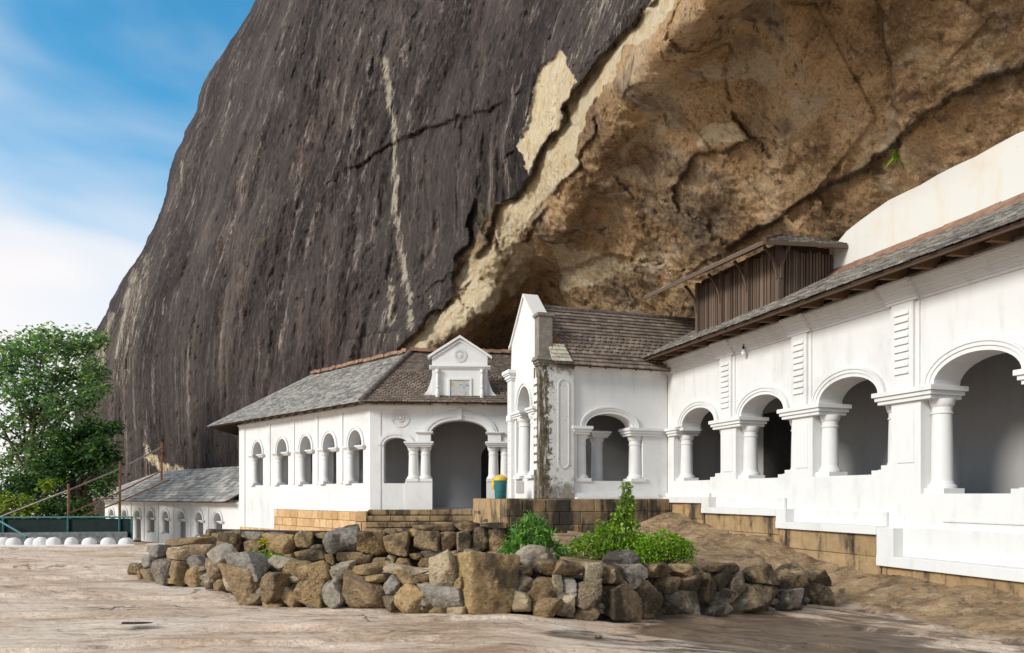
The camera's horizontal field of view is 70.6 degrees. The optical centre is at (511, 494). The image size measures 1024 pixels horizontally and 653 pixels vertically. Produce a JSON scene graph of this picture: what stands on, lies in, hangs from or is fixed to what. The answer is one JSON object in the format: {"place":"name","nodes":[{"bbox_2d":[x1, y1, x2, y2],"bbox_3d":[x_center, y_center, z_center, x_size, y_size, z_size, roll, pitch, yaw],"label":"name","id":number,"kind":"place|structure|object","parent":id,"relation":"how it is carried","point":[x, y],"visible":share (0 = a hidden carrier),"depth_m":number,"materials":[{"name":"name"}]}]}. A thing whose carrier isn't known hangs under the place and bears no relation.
{"place":"outdoors","nodes":[
{"label":"outdoors","id":0,"kind":"place"},
{"bbox_2d":[0,0,254,496],"label":"sky","id":1,"kind":"structure","parent":0,"point":[99,98],"materials":[{"name":"blue"}]},
{"bbox_2d":[0,499,1023,652],"bbox_3d":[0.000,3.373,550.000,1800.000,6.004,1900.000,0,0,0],"label":"rock ground","id":2,"kind":"structure","parent":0,"point":[59,599],"depth_m":11.17,"materials":[{"name":"beige stone"}]},
{"bbox_2d":[0,476,67,518],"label":"leafy shrub","id":3,"kind":"object","parent":2,"relation":"on","point":[8,504],"visible":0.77,"depth_m":40.06,"materials":[{"name":"green plant"}]},
{"bbox_2d":[0,321,120,513],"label":"broadleaf tree","id":4,"kind":"object","parent":2,"relation":"on","point":[42,414],"visible":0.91,"depth_m":45.46,"materials":[{"name":"green plant"}]},
{"bbox_2d":[0,414,126,518],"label":"dark tree","id":5,"kind":"object","parent":2,"relation":"on","point":[101,452],"visible":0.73,"depth_m":42.76,"materials":[{"name":"green plant"}]},
{"bbox_2d":[0,531,127,544],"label":"concrete kerb","id":6,"kind":"structure","parent":2,"relation":"on","point":[98,537],"depth_m":31.40,"materials":[{"name":"grey concrete"}]},
{"bbox_2d":[0,516,132,539],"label":"fence","id":7,"kind":"object","parent":6,"relation":"on","point":[119,524],"visible":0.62,"depth_m":32.05,"materials":[{"name":"teal metal"}]},
{"bbox_2d":[0,537,133,546],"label":"white parapet","id":8,"kind":"structure","parent":2,"relation":"on","point":[44,542],"depth_m":27.66,"materials":[{"name":"paint"}]},
{"bbox_2d":[14,461,130,518],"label":"under shrub","id":9,"kind":"object","parent":2,"relation":"on","point":[55,507],"visible":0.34,"depth_m":40.81,"materials":[{"name":"green plant"}]},
{"bbox_2d":[0,441,169,518],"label":"stair railing","id":10,"kind":"object","parent":2,"relation":"on","point":[120,490],"visible":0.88,"depth_m":34.14,"materials":[{"name":"brown metal"}]},
{"bbox_2d":[127,563,142,574],"bbox_3d":[-8.182,1.632,15.789,0.386,0.287,0.316,0,0,0],"label":"loose stone","id":11,"kind":"object","parent":2,"relation":"on","point":[133,568],"visible":0.61,"depth_m":15.68,"materials":[{"name":"brown stone"}]},
{"bbox_2d":[121,622,152,623],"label":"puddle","id":12,"kind":"object","parent":2,"relation":"on","point":[136,622],"visible":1,"depth_m":9.57,"materials":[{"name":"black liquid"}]},
{"bbox_2d":[88,466,239,542],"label":"arcade","id":13,"kind":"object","parent":2,"relation":"on","point":[187,503],"visible":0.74,"depth_m":47.74,"materials":[{"name":"white paint"}]},
{"bbox_2d":[207,335,511,530],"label":"entrance building","id":14,"kind":"structure","parent":2,"relation":"on","point":[331,448],"depth_m":34.02,"materials":[{"name":"white paint"}]},
{"bbox_2d":[481,448,500,497],"bbox_3d":[-0.905,-0.862,34.742,1.150,2.965,0.080,0,0,-3],"label":"inner doorway","id":15,"kind":"structure","parent":14,"relation":"in","point":[484,457],"depth_m":34.69,"materials":[{"name":"black"}]},
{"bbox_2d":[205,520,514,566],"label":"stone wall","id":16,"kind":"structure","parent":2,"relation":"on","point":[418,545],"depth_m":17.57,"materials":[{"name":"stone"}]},
{"bbox_2d":[257,536,269,546],"bbox_3d":[-5.859,1.161,16.984,0.350,0.383,0.340,0,0,30],"label":"yellow flower plant","id":17,"kind":"object","parent":16,"relation":"attached to","point":[262,541],"visible":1,"depth_m":16.98,"materials":[{"name":"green plant"}]},
{"bbox_2d":[355,509,472,530],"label":"stone steps","id":18,"kind":"structure","parent":2,"relation":"on","point":[363,519],"depth_m":30.23,"materials":[{"name":"beige stone"}]},
{"bbox_2d":[137,543,835,620],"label":"dry stone wall","id":19,"kind":"structure","parent":2,"relation":"on","point":[471,582],"depth_m":11.32,"materials":[{"name":"stone"}]},
{"bbox_2d":[179,544,196,549],"bbox_3d":[-6.477,1.074,14.598,0.471,0.149,0.373,0,0,0],"label":"loose stone","id":20,"kind":"object","parent":19,"relation":"on","point":[183,547],"visible":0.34,"depth_m":14.45,"materials":[{"name":"brown stone"}]},
{"bbox_2d":[164,537,213,546],"bbox_3d":[-7.191,1.055,16.133,0.855,0.215,0.715,0,0,22],"label":"loose stone","id":21,"kind":"object","parent":19,"relation":"on","point":[178,542],"visible":0.84,"depth_m":15.96,"materials":[{"name":"beige stone"}]},
{"bbox_2d":[200,534,216,545],"bbox_3d":[-6.928,1.044,16.605,0.395,0.275,0.255,0,0,10],"label":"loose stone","id":22,"kind":"object","parent":19,"relation":"on","point":[214,541],"visible":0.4,"depth_m":16.50,"materials":[{"name":"brown stone"}]},
{"bbox_2d":[250,548,272,556],"bbox_3d":[-4.361,1.026,12.504,0.468,0.256,0.260,0,0,0],"label":"weed","id":23,"kind":"object","parent":19,"relation":"on","point":[265,553],"visible":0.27,"depth_m":12.53,"materials":[{"name":"green plant"}]},
{"bbox_2d":[267,551,287,558],"bbox_3d":[-4.022,1.072,12.313,0.530,0.227,0.267,0,0,0],"label":"weed","id":24,"kind":"object","parent":19,"relation":"on","point":[271,554],"visible":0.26,"depth_m":12.29,"materials":[{"name":"green plant"}]},
{"bbox_2d":[515,544,555,565],"bbox_3d":[0.348,0.940,11.156,0.643,0.359,0.436,0,0,8],"label":"loose stone","id":25,"kind":"object","parent":19,"relation":"on","point":[529,555],"visible":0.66,"depth_m":10.96,"materials":[{"name":"grey stone"}]},
{"bbox_2d":[533,558,558,576],"bbox_3d":[0.556,1.093,10.945,0.481,0.305,0.334,0,0,0],"label":"loose stone","id":26,"kind":"object","parent":19,"relation":"on","point":[546,566],"visible":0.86,"depth_m":10.85,"materials":[{"name":"brown stone"}]},
{"bbox_2d":[601,549,639,563],"bbox_3d":[1.760,1.038,11.780,0.650,0.265,0.533,0,0,0],"label":"loose stone","id":27,"kind":"object","parent":19,"relation":"on","point":[624,556],"visible":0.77,"depth_m":11.62,"materials":[{"name":"grey stone"}]},
{"bbox_2d":[496,510,573,566],"bbox_3d":[0.469,0.934,15.229,1.697,1.254,1.265,0,0,-20],"label":"oleander bush","id":28,"kind":"object","parent":2,"relation":"on","point":[534,532],"visible":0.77,"depth_m":15.09,"materials":[{"name":"green plant"}]},
{"bbox_2d":[473,498,671,547],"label":"stone terrace","id":29,"kind":"structure","parent":2,"relation":"on","point":[575,515],"depth_m":25.61,"materials":[{"name":"brown stone"}]},
{"bbox_2d":[492,474,507,498],"bbox_3d":[-0.445,-0.285,26.200,0.581,0.880,0.522,0,0,0],"label":"litter bin","id":30,"kind":"object","parent":29,"relation":"on","point":[499,484],"visible":1,"depth_m":26.01,"materials":[{"name":"teal paint"}]},
{"bbox_2d":[502,294,715,498],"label":"gabled wing","id":31,"kind":"structure","parent":29,"relation":"on","point":[587,392],"depth_m":27.13,"materials":[{"name":"white paint"}]},
{"bbox_2d":[558,481,656,563],"bbox_3d":[2.041,0.626,14.942,2.181,1.820,1.163,0,0,0],"label":"tall shrub","id":32,"kind":"object","parent":2,"relation":"on","point":[604,545],"visible":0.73,"depth_m":14.87,"materials":[{"name":"green plant"}]},
{"bbox_2d":[633,527,700,564],"bbox_3d":[3.035,1.063,14.360,1.244,0.827,1.225,0,0,36],"label":"round bush","id":33,"kind":"object","parent":2,"relation":"on","point":[665,547],"visible":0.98,"depth_m":14.22,"materials":[{"name":"green plant"}]},
{"bbox_2d":[641,131,1023,596],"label":"arcaded gallery","id":34,"kind":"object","parent":2,"relation":"on","point":[871,428],"visible":0.92,"depth_m":18.98,"materials":[{"name":"white paint"}]},
{"bbox_2d":[741,344,745,355],"bbox_3d":[7.328,-4.688,22.900,0.144,0.580,0.142,0,0,0],"label":"hanging bulb","id":35,"kind":"object","parent":34,"relation":"hanging from","point":[743,352],"visible":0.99,"depth_m":22.86,"materials":[{"name":"white glass"}]},
{"bbox_2d":[763,412,791,477],"bbox_3d":[9.641,-1.500,26.194,0.040,3.000,1.600,0,0,-18],"label":"inner door","id":36,"kind":"structure","parent":34,"relation":"in","point":[777,433],"depth_m":26.25,"materials":[{"name":"black"}]},
{"bbox_2d":[70,0,1023,527],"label":"cliff","id":37,"kind":"structure","parent":0,"point":[350,180],"depth_m":37.87,"materials":[{"name":"grey stone"}]},
{"bbox_2d":[883,149,903,169],"bbox_3d":[11.043,-9.675,20.520,0.824,0.941,0.430,0,0,0],"label":"cliff fern","id":38,"kind":"object","parent":37,"relation":"attached to","point":[896,157],"visible":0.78,"depth_m":20.59,"materials":[{"name":"green plant"}]}
]}

